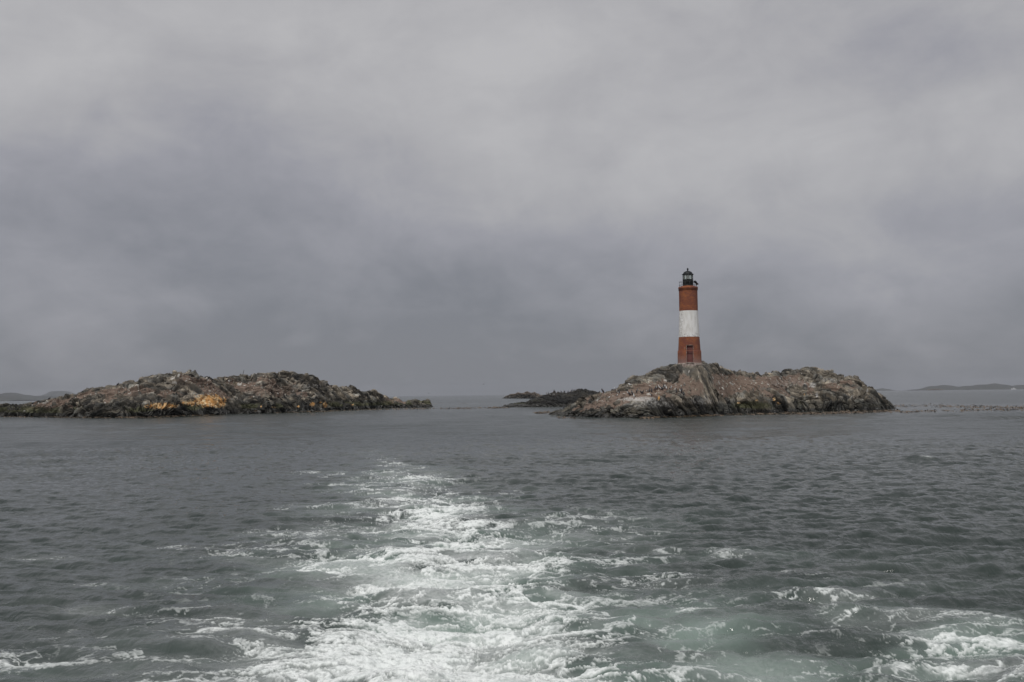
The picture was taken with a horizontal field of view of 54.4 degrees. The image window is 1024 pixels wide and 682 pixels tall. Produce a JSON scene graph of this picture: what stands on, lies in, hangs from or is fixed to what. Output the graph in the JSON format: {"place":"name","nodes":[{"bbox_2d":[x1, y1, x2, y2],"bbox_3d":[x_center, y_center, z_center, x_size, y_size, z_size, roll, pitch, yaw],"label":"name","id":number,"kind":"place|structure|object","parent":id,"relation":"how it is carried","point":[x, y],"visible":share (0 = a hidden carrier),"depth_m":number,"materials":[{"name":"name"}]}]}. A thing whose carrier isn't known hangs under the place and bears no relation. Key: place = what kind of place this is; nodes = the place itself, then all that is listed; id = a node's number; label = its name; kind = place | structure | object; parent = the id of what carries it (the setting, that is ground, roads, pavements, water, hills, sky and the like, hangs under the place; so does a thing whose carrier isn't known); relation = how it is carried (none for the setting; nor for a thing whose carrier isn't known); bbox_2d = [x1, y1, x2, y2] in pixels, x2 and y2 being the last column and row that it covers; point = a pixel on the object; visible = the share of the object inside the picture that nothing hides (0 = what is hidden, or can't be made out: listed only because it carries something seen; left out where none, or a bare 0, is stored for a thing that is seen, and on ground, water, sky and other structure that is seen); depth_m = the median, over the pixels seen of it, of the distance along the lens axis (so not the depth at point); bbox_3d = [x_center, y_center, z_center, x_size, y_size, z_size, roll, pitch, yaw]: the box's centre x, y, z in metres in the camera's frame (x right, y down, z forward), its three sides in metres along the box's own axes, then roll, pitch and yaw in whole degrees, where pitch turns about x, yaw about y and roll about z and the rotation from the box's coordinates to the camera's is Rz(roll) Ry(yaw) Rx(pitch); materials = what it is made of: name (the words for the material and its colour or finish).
{"place":"outdoors","nodes":[
{"label":"outdoors","id":0,"kind":"place"},
{"bbox_2d":[0,395,40,400],"bbox_3d":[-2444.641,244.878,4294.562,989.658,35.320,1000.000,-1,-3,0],"label":"hills","id":1,"kind":"structure","parent":0,"point":[6,398],"depth_m":4233.89,"materials":[{"name":"grey"}]},
{"bbox_2d":[0,393,58,399],"bbox_3d":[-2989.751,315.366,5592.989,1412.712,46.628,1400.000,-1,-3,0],"label":"hills","id":2,"kind":"structure","parent":0,"point":[27,396],"depth_m":5338.75,"materials":[{"name":"grey"}]},
{"bbox_2d":[41,391,74,395],"bbox_3d":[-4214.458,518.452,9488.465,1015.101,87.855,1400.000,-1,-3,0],"label":"hills","id":3,"kind":"structure","parent":0,"point":[57,393],"depth_m":9186.89,"materials":[{"name":"grey"}]},
{"bbox_2d":[0,369,432,417],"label":"rocky island","id":4,"kind":"structure","parent":0,"point":[187,393],"depth_m":171.41,"materials":[{"name":"grey stone"}]},
{"bbox_2d":[0,389,1023,681],"bbox_3d":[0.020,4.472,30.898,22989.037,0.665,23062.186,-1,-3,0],"label":"sea","id":5,"kind":"structure","parent":0,"point":[444,543],"depth_m":18.61,"materials":[{"name":"liquid"}]},
{"bbox_2d":[4,403,1023,418],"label":"floating kelp","id":6,"kind":"object","parent":5,"relation":"on","point":[854,411],"visible":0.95,"depth_m":136.33},
{"bbox_2d":[501,391,541,398],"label":"pale islet","id":7,"kind":"object","parent":5,"relation":"on","point":[526,394],"visible":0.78,"depth_m":694.47,"materials":[{"name":"grey stone"}]},
{"bbox_2d":[502,388,597,406],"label":"dark islet","id":8,"kind":"object","parent":5,"relation":"on","point":[559,399],"visible":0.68,"depth_m":223.13,"materials":[{"name":"grey stone"}]},
{"bbox_2d":[0,0,1023,395],"label":"sky","id":9,"kind":"structure","parent":0,"point":[389,197],"materials":[{"name":"grey"}]},
{"bbox_2d":[548,361,896,417],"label":"rocky island","id":10,"kind":"structure","parent":0,"point":[713,388],"depth_m":129.38,"materials":[{"name":"grey stone"}]},
{"bbox_2d":[677,268,701,366],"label":"lighthouse","id":11,"kind":"object","parent":10,"relation":"on","point":[689,351],"visible":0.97,"depth_m":124.90,"materials":[{"name":"red brick"}]},
{"bbox_2d":[687,345,692,361],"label":"door","id":12,"kind":"structure","parent":11,"relation":"in","point":[689,348],"depth_m":124.54,"materials":[{"name":"red wood"}]},
{"bbox_2d":[875,388,895,390],"bbox_3d":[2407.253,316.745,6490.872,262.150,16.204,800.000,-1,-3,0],"label":"hills","id":13,"kind":"structure","parent":0,"point":[881,389],"depth_m":6254.64,"materials":[{"name":"grey"}]},
{"bbox_2d":[904,385,965,390],"bbox_3d":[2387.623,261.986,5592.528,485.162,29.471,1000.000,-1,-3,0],"label":"hills","id":14,"kind":"structure","parent":0,"point":[947,387],"depth_m":5331.28,"materials":[{"name":"grey"}]},
{"bbox_2d":[961,383,1023,389],"bbox_3d":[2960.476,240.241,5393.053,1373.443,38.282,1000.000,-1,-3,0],"label":"hills","id":15,"kind":"structure","parent":0,"point":[994,386],"depth_m":5082.59,"materials":[{"name":"grey"}]}
]}

